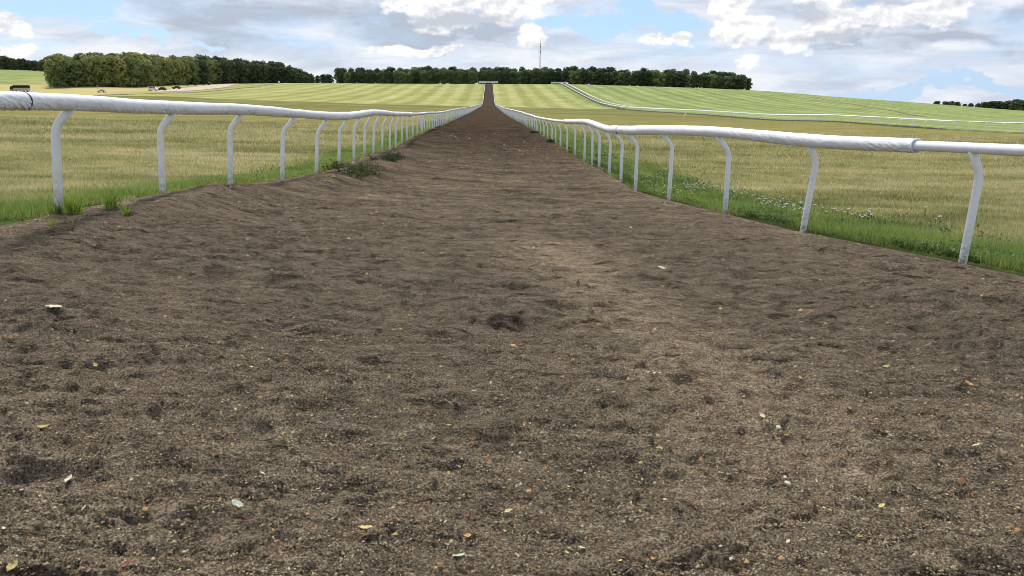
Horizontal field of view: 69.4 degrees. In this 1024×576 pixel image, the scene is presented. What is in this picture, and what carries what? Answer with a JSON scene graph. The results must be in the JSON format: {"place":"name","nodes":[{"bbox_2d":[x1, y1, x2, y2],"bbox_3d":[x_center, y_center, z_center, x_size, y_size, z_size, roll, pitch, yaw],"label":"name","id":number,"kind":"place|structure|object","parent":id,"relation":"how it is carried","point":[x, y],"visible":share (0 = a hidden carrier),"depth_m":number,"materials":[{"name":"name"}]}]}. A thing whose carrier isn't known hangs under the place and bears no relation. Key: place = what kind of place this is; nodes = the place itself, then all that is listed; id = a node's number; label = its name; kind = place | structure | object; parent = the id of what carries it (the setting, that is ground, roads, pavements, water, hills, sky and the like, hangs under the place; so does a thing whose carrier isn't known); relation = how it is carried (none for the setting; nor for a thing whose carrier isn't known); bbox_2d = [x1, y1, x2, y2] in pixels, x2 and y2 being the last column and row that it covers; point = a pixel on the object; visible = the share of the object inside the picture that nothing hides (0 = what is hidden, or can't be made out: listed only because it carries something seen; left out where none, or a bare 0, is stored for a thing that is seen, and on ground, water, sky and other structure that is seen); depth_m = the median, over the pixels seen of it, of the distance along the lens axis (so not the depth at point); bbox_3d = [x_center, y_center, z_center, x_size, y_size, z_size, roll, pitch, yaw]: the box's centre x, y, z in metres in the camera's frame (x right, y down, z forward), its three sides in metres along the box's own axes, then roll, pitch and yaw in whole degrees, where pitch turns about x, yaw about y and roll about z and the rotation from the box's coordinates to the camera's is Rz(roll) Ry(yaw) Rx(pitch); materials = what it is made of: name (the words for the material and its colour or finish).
{"place":"outdoors","nodes":[
{"label":"outdoors","id":0,"kind":"place"},
{"bbox_2d":[104,83,279,94],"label":"worn path","id":1,"kind":"structure","parent":0,"point":[199,91],"depth_m":450.20,"materials":[{"name":"beige soil"}]},
{"bbox_2d":[148,83,239,91],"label":"gravel road","id":2,"kind":"structure","parent":0,"point":[205,87],"depth_m":500.42,"materials":[{"name":"beige gravel"}]},
{"bbox_2d":[0,84,1023,575],"bbox_3d":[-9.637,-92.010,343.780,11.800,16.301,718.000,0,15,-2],"label":"dirt track","id":3,"kind":"structure","parent":0,"point":[680,544],"depth_m":3.42,"materials":[{"name":"soil"}]},
{"bbox_2d":[6,558,17,570],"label":"fallen leaf","id":4,"kind":"object","parent":3,"relation":"on","point":[12,564],"visible":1,"depth_m":1.86,"materials":[{"name":"yellow plant"}]},
{"bbox_2d":[42,200,66,214],"bbox_3d":[-4.152,-0.710,6.737,0.252,0.168,0.187,3,15,13],"label":"grass tuft","id":5,"kind":"object","parent":3,"relation":"on","point":[55,210],"visible":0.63,"depth_m":6.74,"materials":[{"name":"green plant"}]},
{"bbox_2d":[54,212,78,229],"bbox_3d":[-3.558,-0.534,5.997,0.201,0.203,0.195,7,16,26],"label":"grass tuft","id":6,"kind":"object","parent":3,"relation":"on","point":[72,224],"visible":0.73,"depth_m":6.00,"materials":[{"name":"plant"}]},
{"bbox_2d":[50,190,91,214],"bbox_3d":[-3.999,-0.773,6.794,0.314,0.260,0.424,0,15,-2],"label":"grass tuft","id":7,"kind":"object","parent":3,"relation":"on","point":[72,207],"visible":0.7,"depth_m":6.74,"materials":[{"name":"green plant"}]},
{"bbox_2d":[94,189,125,209],"bbox_3d":[-3.813,-0.834,7.057,0.315,0.236,0.289,9,17,32],"label":"grass tuft","id":8,"kind":"object","parent":3,"relation":"on","point":[109,204],"visible":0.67,"depth_m":7.04,"materials":[{"name":"green plant"}]},
{"bbox_2d":[0,130,1023,575],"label":"soil crumbs","id":9,"kind":"object","parent":3,"relation":"on","point":[640,510],"visible":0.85,"depth_m":2.77,"materials":[{"name":"brown soil"}]},
{"bbox_2d":[0,69,1023,275],"bbox_3d":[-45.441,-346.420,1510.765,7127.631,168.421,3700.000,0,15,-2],"label":"ground","id":10,"kind":"structure","parent":0,"point":[557,101],"depth_m":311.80,"materials":[{"name":"green plant"}]},
{"bbox_2d":[6,57,15,69],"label":"broadleaf tree","id":11,"kind":"object","parent":10,"relation":"on","point":[11,65],"visible":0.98,"depth_m":828.82,"materials":[{"name":"green plant"}]},
{"bbox_2d":[10,85,29,91],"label":"horsebox lorry","id":12,"kind":"object","parent":10,"relation":"on","point":[16,88],"visible":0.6,"depth_m":380.59,"materials":[{"name":"black paint"}]},
{"bbox_2d":[14,58,25,69],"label":"broadleaf tree","id":13,"kind":"object","parent":10,"relation":"on","point":[19,63],"visible":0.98,"depth_m":828.37,"materials":[{"name":"green plant"}]},
{"bbox_2d":[42,55,59,83],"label":"broadleaf tree","id":14,"kind":"object","parent":10,"relation":"on","point":[54,58],"visible":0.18,"depth_m":460.99,"materials":[{"name":"green plant"}]},
{"bbox_2d":[43,59,60,87],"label":"broadleaf tree","id":15,"kind":"object","parent":10,"relation":"on","point":[49,66],"visible":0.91,"depth_m":445.51,"materials":[{"name":"green plant"}]},
{"bbox_2d":[53,60,82,86],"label":"broadleaf tree","id":16,"kind":"object","parent":10,"relation":"on","point":[62,73],"visible":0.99,"depth_m":446.57,"materials":[{"name":"green plant"}]},
{"bbox_2d":[67,60,86,86],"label":"broadleaf tree","id":17,"kind":"object","parent":10,"relation":"on","point":[77,64],"visible":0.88,"depth_m":451.18,"materials":[{"name":"green plant"}]},
{"bbox_2d":[72,53,89,85],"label":"broadleaf tree","id":18,"kind":"object","parent":10,"relation":"on","point":[78,56],"visible":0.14,"depth_m":462.54,"materials":[{"name":"green plant"}]},
{"bbox_2d":[80,56,101,86],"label":"broadleaf tree","id":19,"kind":"object","parent":10,"relation":"on","point":[91,77],"visible":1,"depth_m":455.36,"materials":[{"name":"green plant"}]},
{"bbox_2d":[92,55,114,86],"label":"broadleaf tree","id":20,"kind":"object","parent":10,"relation":"on","point":[103,71],"visible":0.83,"depth_m":461.43,"materials":[{"name":"green plant"}]},
{"bbox_2d":[102,55,125,86],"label":"broadleaf tree","id":21,"kind":"object","parent":10,"relation":"on","point":[111,61],"visible":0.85,"depth_m":467.73,"materials":[{"name":"green plant"}]},
{"bbox_2d":[111,56,130,86],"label":"broadleaf tree","id":22,"kind":"object","parent":10,"relation":"on","point":[125,67],"visible":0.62,"depth_m":472.88,"materials":[{"name":"green plant"}]},
{"bbox_2d":[120,55,138,86],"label":"broadleaf tree","id":23,"kind":"object","parent":10,"relation":"on","point":[132,73],"visible":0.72,"depth_m":478.20,"materials":[{"name":"green plant"}]},
{"bbox_2d":[129,58,144,86],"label":"broadleaf tree","id":24,"kind":"object","parent":10,"relation":"on","point":[140,75],"visible":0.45,"depth_m":487.69,"materials":[{"name":"green plant"}]},
{"bbox_2d":[141,60,153,86],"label":"broadleaf tree","id":25,"kind":"object","parent":10,"relation":"on","point":[145,65],"visible":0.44,"depth_m":499.06,"materials":[{"name":"green plant"}]},
{"bbox_2d":[146,57,161,85],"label":"broadleaf tree","id":26,"kind":"object","parent":10,"relation":"on","point":[157,70],"visible":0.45,"depth_m":518.57,"materials":[{"name":"green plant"}]},
{"bbox_2d":[155,58,172,83],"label":"broadleaf tree","id":27,"kind":"object","parent":10,"relation":"on","point":[165,67],"visible":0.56,"depth_m":531.58,"materials":[{"name":"green plant"}]},
{"bbox_2d":[165,58,177,84],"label":"broadleaf tree","id":28,"kind":"object","parent":10,"relation":"on","point":[172,73],"visible":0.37,"depth_m":542.92,"materials":[{"name":"green plant"}]},
{"bbox_2d":[171,59,181,84],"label":"broadleaf tree","id":29,"kind":"object","parent":10,"relation":"on","point":[176,64],"visible":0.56,"depth_m":548.01,"materials":[{"name":"green plant"}]},
{"bbox_2d":[175,59,185,84],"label":"broadleaf tree","id":30,"kind":"object","parent":10,"relation":"on","point":[183,67],"visible":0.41,"depth_m":555.76,"materials":[{"name":"green plant"}]},
{"bbox_2d":[176,58,191,83],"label":"broadleaf tree","id":31,"kind":"object","parent":10,"relation":"on","point":[188,70],"visible":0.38,"depth_m":562.51,"materials":[{"name":"green plant"}]},
{"bbox_2d":[188,61,198,83],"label":"broadleaf tree","id":32,"kind":"object","parent":10,"relation":"on","point":[194,75],"visible":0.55,"depth_m":573.62,"materials":[{"name":"green plant"}]},
{"bbox_2d":[193,59,207,83],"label":"broadleaf tree","id":33,"kind":"object","parent":10,"relation":"on","point":[201,75],"visible":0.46,"depth_m":586.56,"materials":[{"name":"green plant"}]},
{"bbox_2d":[206,60,216,83],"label":"broadleaf tree","id":34,"kind":"object","parent":10,"relation":"on","point":[211,64],"visible":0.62,"depth_m":604.35,"materials":[{"name":"green plant"}]},
{"bbox_2d":[212,60,222,83],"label":"broadleaf tree","id":35,"kind":"object","parent":10,"relation":"on","point":[219,70],"visible":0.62,"depth_m":610.89,"materials":[{"name":"green plant"}]},
{"bbox_2d":[0,115,435,219],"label":"grass","id":36,"kind":"structure","parent":10,"relation":"on","point":[37,178],"depth_m":23.16,"materials":[{"name":"green plant"}]},
{"bbox_2d":[216,62,226,83],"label":"broadleaf tree","id":37,"kind":"object","parent":10,"relation":"on","point":[224,69],"visible":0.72,"depth_m":617.07,"materials":[{"name":"green plant"}]},
{"bbox_2d":[0,119,448,218],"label":"verge grass","id":38,"kind":"structure","parent":10,"relation":"on","point":[41,212],"depth_m":12.11,"materials":[{"name":"green plant"}]},
{"bbox_2d":[219,59,232,83],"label":"broadleaf tree","id":39,"kind":"object","parent":10,"relation":"on","point":[225,63],"visible":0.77,"depth_m":621.45,"materials":[{"name":"green plant"}]},
{"bbox_2d":[227,60,238,82],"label":"broadleaf tree","id":40,"kind":"object","parent":10,"relation":"on","point":[232,68],"visible":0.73,"depth_m":628.51,"materials":[{"name":"green plant"}]},
{"bbox_2d":[231,61,244,82],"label":"broadleaf tree","id":41,"kind":"object","parent":10,"relation":"on","point":[238,67],"visible":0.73,"depth_m":634.72,"materials":[{"name":"green plant"}]},
{"bbox_2d":[0,87,484,208],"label":"running rail","id":42,"kind":"object","parent":10,"relation":"on","point":[67,105],"visible":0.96,"depth_m":9.01,"materials":[{"name":"plastic"}]},
{"bbox_2d":[237,61,249,82],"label":"broadleaf tree","id":43,"kind":"object","parent":10,"relation":"on","point":[246,75],"visible":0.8,"depth_m":639.42,"materials":[{"name":"green plant"}]},
{"bbox_2d":[244,64,254,82],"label":"broadleaf tree","id":44,"kind":"object","parent":10,"relation":"on","point":[251,75],"visible":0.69,"depth_m":646.48,"materials":[{"name":"green plant"}]},
{"bbox_2d":[249,63,258,82],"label":"broadleaf tree","id":45,"kind":"object","parent":10,"relation":"on","point":[253,67],"visible":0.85,"depth_m":651.19,"materials":[{"name":"green plant"}]},
{"bbox_2d":[253,63,263,82],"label":"broadleaf tree","id":46,"kind":"object","parent":10,"relation":"on","point":[258,68],"visible":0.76,"depth_m":655.77,"materials":[{"name":"green plant"}]},
{"bbox_2d":[259,64,269,82],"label":"broadleaf tree","id":47,"kind":"object","parent":10,"relation":"on","point":[265,75],"visible":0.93,"depth_m":660.93,"materials":[{"name":"green plant"}]},
{"bbox_2d":[265,65,274,82],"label":"broadleaf tree","id":48,"kind":"object","parent":10,"relation":"on","point":[270,78],"visible":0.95,"depth_m":666.33,"materials":[{"name":"green plant"}]},
{"bbox_2d":[271,67,282,82],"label":"broadleaf tree","id":49,"kind":"object","parent":10,"relation":"on","point":[277,72],"visible":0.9,"depth_m":670.89,"materials":[{"name":"green plant"}]},
{"bbox_2d":[283,67,294,82],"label":"broadleaf tree","id":50,"kind":"object","parent":10,"relation":"on","point":[288,71],"visible":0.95,"depth_m":680.05,"materials":[{"name":"green plant"}]},
{"bbox_2d":[322,159,354,169],"bbox_3d":[-3.937,-2.792,16.903,0.795,0.324,0.701,0,15,-2],"label":"weed","id":51,"kind":"object","parent":10,"relation":"on","point":[334,165],"visible":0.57,"depth_m":16.83,"materials":[{"name":"green plant"}]},
{"bbox_2d":[333,67,343,82],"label":"broadleaf tree","id":52,"kind":"object","parent":10,"relation":"on","point":[337,72],"visible":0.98,"depth_m":692.90,"materials":[{"name":"green plant"}]},
{"bbox_2d":[332,163,373,178],"bbox_3d":[-3.283,-2.361,14.953,0.893,0.407,0.661,4,15,16],"label":"weed","id":53,"kind":"object","parent":10,"relation":"on","point":[361,174],"visible":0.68,"depth_m":14.85,"materials":[{"name":"green plant"}]},
{"bbox_2d":[354,160,384,175],"bbox_3d":[-3.107,-2.602,16.012,0.726,0.447,0.770,-4,15,-13],"label":"weed","id":54,"kind":"object","parent":10,"relation":"on","point":[368,164],"visible":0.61,"depth_m":16.00,"materials":[{"name":"green plant"}]},
{"bbox_2d":[369,72,377,83],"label":"broadleaf tree","id":55,"kind":"object","parent":10,"relation":"on","point":[372,78],"visible":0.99,"depth_m":693.11,"materials":[{"name":"green plant"}]},
{"bbox_2d":[376,71,384,83],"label":"broadleaf tree","id":56,"kind":"object","parent":10,"relation":"on","point":[381,78],"visible":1,"depth_m":693.01,"materials":[{"name":"green plant"}]},
{"bbox_2d":[369,152,401,162],"bbox_3d":[-3.394,-3.451,19.683,0.786,0.350,0.743,6,16,23],"label":"weed","id":57,"kind":"object","parent":10,"relation":"on","point":[389,158],"visible":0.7,"depth_m":19.66,"materials":[{"name":"green plant"}]},
{"bbox_2d":[385,71,393,83],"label":"broadleaf tree","id":58,"kind":"object","parent":10,"relation":"on","point":[389,79],"visible":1,"depth_m":693.66,"materials":[{"name":"green plant"}]},
{"bbox_2d":[412,70,419,83],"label":"broadleaf tree","id":59,"kind":"object","parent":10,"relation":"on","point":[415,75],"visible":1,"depth_m":692.04,"materials":[{"name":"green plant"}]},
{"bbox_2d":[418,70,427,83],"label":"broadleaf tree","id":60,"kind":"object","parent":10,"relation":"on","point":[423,79],"visible":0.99,"depth_m":693.49,"materials":[{"name":"green plant"}]},
{"bbox_2d":[425,70,434,83],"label":"broadleaf tree","id":61,"kind":"object","parent":10,"relation":"on","point":[429,74],"visible":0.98,"depth_m":692.11,"materials":[{"name":"green plant"}]},
{"bbox_2d":[430,68,442,83],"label":"broadleaf tree","id":62,"kind":"object","parent":10,"relation":"on","point":[437,75],"visible":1,"depth_m":691.50,"materials":[{"name":"green plant"}]},
{"bbox_2d":[441,69,450,83],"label":"broadleaf tree","id":63,"kind":"object","parent":10,"relation":"on","point":[445,76],"visible":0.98,"depth_m":693.13,"materials":[{"name":"green plant"}]},
{"bbox_2d":[448,70,456,83],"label":"broadleaf tree","id":64,"kind":"object","parent":10,"relation":"on","point":[452,74],"visible":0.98,"depth_m":693.41,"materials":[{"name":"green plant"}]},
{"bbox_2d":[455,69,463,83],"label":"broadleaf tree","id":65,"kind":"object","parent":10,"relation":"on","point":[459,77],"visible":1,"depth_m":693.61,"materials":[{"name":"green plant"}]},
{"bbox_2d":[467,71,475,83],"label":"broadleaf tree","id":66,"kind":"object","parent":10,"relation":"on","point":[471,74],"visible":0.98,"depth_m":693.87,"materials":[{"name":"green plant"}]},
{"bbox_2d":[487,69,496,83],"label":"broadleaf tree","id":67,"kind":"object","parent":10,"relation":"on","point":[491,73],"visible":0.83,"depth_m":692.71,"materials":[{"name":"green plant"}]},
{"bbox_2d":[500,69,509,83],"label":"broadleaf tree","id":68,"kind":"object","parent":10,"relation":"on","point":[504,78],"visible":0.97,"depth_m":693.79,"materials":[{"name":"green plant"}]},
{"bbox_2d":[508,71,517,83],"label":"broadleaf tree","id":69,"kind":"object","parent":10,"relation":"on","point":[512,78],"visible":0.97,"depth_m":693.42,"materials":[{"name":"green plant"}]},
{"bbox_2d":[519,69,529,83],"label":"broadleaf tree","id":70,"kind":"object","parent":10,"relation":"on","point":[525,75],"visible":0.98,"depth_m":692.14,"materials":[{"name":"green plant"}]},
{"bbox_2d":[529,69,539,83],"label":"broadleaf tree","id":71,"kind":"object","parent":10,"relation":"on","point":[533,80],"visible":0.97,"depth_m":693.72,"materials":[{"name":"green plant"}]},
{"bbox_2d":[540,70,549,83],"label":"broadleaf tree","id":72,"kind":"object","parent":10,"relation":"on","point":[544,76],"visible":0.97,"depth_m":692.77,"materials":[{"name":"green plant"}]},
{"bbox_2d":[547,69,558,83],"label":"broadleaf tree","id":73,"kind":"object","parent":10,"relation":"on","point":[552,73],"visible":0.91,"depth_m":692.75,"materials":[{"name":"green plant"}]},
{"bbox_2d":[560,70,569,83],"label":"broadleaf tree","id":74,"kind":"object","parent":10,"relation":"on","point":[564,77],"visible":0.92,"depth_m":694.01,"materials":[{"name":"green plant"}]},
{"bbox_2d":[567,70,575,83],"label":"broadleaf tree","id":75,"kind":"object","parent":10,"relation":"on","point":[571,74],"visible":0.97,"depth_m":694.25,"materials":[{"name":"green plant"}]},
{"bbox_2d":[574,69,584,84],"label":"broadleaf tree","id":76,"kind":"object","parent":10,"relation":"on","point":[577,77],"visible":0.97,"depth_m":694.29,"materials":[{"name":"green plant"}]},
{"bbox_2d":[579,69,590,84],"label":"broadleaf tree","id":77,"kind":"object","parent":10,"relation":"on","point":[585,78],"visible":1,"depth_m":693.89,"materials":[{"name":"green plant"}]},
{"bbox_2d":[594,70,603,84],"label":"broadleaf tree","id":78,"kind":"object","parent":10,"relation":"on","point":[599,77],"visible":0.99,"depth_m":694.68,"materials":[{"name":"green plant"}]},
{"bbox_2d":[603,72,610,84],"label":"broadleaf tree","id":79,"kind":"object","parent":10,"relation":"on","point":[606,79],"visible":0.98,"depth_m":695.41,"materials":[{"name":"green plant"}]},
{"bbox_2d":[609,70,618,85],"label":"broadleaf tree","id":80,"kind":"object","parent":10,"relation":"on","point":[613,81],"visible":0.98,"depth_m":696.32,"materials":[{"name":"green plant"}]},
{"bbox_2d":[615,72,625,85],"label":"broadleaf tree","id":81,"kind":"object","parent":10,"relation":"on","point":[620,79],"visible":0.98,"depth_m":695.49,"materials":[{"name":"green plant"}]},
{"bbox_2d":[622,71,632,85],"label":"broadleaf tree","id":82,"kind":"object","parent":10,"relation":"on","point":[628,75],"visible":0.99,"depth_m":695.00,"materials":[{"name":"green plant"}]},
{"bbox_2d":[630,72,639,85],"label":"broadleaf tree","id":83,"kind":"object","parent":10,"relation":"on","point":[634,79],"visible":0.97,"depth_m":697.01,"materials":[{"name":"green plant"}]},
{"bbox_2d":[636,70,645,85],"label":"broadleaf tree","id":84,"kind":"object","parent":10,"relation":"on","point":[640,76],"visible":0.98,"depth_m":696.54,"materials":[{"name":"green plant"}]},
{"bbox_2d":[642,70,653,86],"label":"broadleaf tree","id":85,"kind":"object","parent":10,"relation":"on","point":[646,79],"visible":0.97,"depth_m":695.48,"materials":[{"name":"green plant"}]},
{"bbox_2d":[649,70,661,86],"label":"broadleaf tree","id":86,"kind":"object","parent":10,"relation":"on","point":[656,79],"visible":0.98,"depth_m":694.80,"materials":[{"name":"green plant"}]},
{"bbox_2d":[665,73,673,86],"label":"broadleaf tree","id":87,"kind":"object","parent":10,"relation":"on","point":[669,79],"visible":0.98,"depth_m":697.68,"materials":[{"name":"green plant"}]},
{"bbox_2d":[671,72,682,86],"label":"broadleaf tree","id":88,"kind":"object","parent":10,"relation":"on","point":[676,78],"visible":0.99,"depth_m":696.64,"materials":[{"name":"green plant"}]},
{"bbox_2d":[696,74,705,87],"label":"broadleaf tree","id":89,"kind":"object","parent":10,"relation":"on","point":[700,78],"visible":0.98,"depth_m":698.54,"materials":[{"name":"green plant"}]},
{"bbox_2d":[708,74,718,88],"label":"broadleaf tree","id":90,"kind":"object","parent":10,"relation":"on","point":[713,77],"visible":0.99,"depth_m":698.84,"materials":[{"name":"green plant"}]},
{"bbox_2d":[713,76,724,88],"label":"broadleaf tree","id":91,"kind":"object","parent":10,"relation":"on","point":[720,80],"visible":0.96,"depth_m":700.03,"materials":[{"name":"green plant"}]},
{"bbox_2d":[720,76,734,88],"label":"broadleaf tree","id":92,"kind":"object","parent":10,"relation":"on","point":[727,80],"visible":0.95,"depth_m":700.35,"materials":[{"name":"green plant"}]},
{"bbox_2d":[739,74,748,89],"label":"broadleaf tree","id":93,"kind":"object","parent":10,"relation":"on","point":[744,83],"visible":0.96,"depth_m":701.59,"materials":[{"name":"green plant"}]},
{"bbox_2d":[493,89,1023,263],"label":"running rail","id":94,"kind":"object","parent":10,"relation":"on","point":[811,142],"visible":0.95,"depth_m":9.37,"materials":[{"name":"plastic"}]},
{"bbox_2d":[550,138,1023,261],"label":"verge weeds","id":95,"kind":"object","parent":10,"relation":"on","point":[902,240],"visible":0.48,"depth_m":10.44,"materials":[{"name":"green plant"}]},
{"bbox_2d":[561,83,1023,132],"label":"running rail","id":96,"kind":"object","parent":10,"relation":"on","point":[609,105],"visible":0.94,"depth_m":134.97,"materials":[{"name":"plastic"}]},
{"bbox_2d":[566,83,1023,131],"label":"running rail","id":97,"kind":"object","parent":10,"relation":"on","point":[782,114],"visible":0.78,"depth_m":169.39,"materials":[{"name":"plastic"}]},
{"bbox_2d":[1006,99,1022,110],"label":"broadleaf tree","id":98,"kind":"object","parent":10,"relation":"on","point":[1014,103],"visible":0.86,"depth_m":839.50,"materials":[{"name":"green plant"}]},
{"bbox_2d":[0,0,1023,106],"label":"sky","id":99,"kind":"structure","parent":0,"point":[917,51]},
{"bbox_2d":[520,119,1023,271],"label":"verge grass","id":100,"kind":"structure","parent":0,"point":[718,209],"depth_m":12.85,"materials":[{"name":"green plant"}]},
{"bbox_2d":[562,84,1023,132],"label":"dirt track","id":101,"kind":"structure","parent":0,"point":[759,118],"depth_m":183.66,"materials":[{"name":"soil"}]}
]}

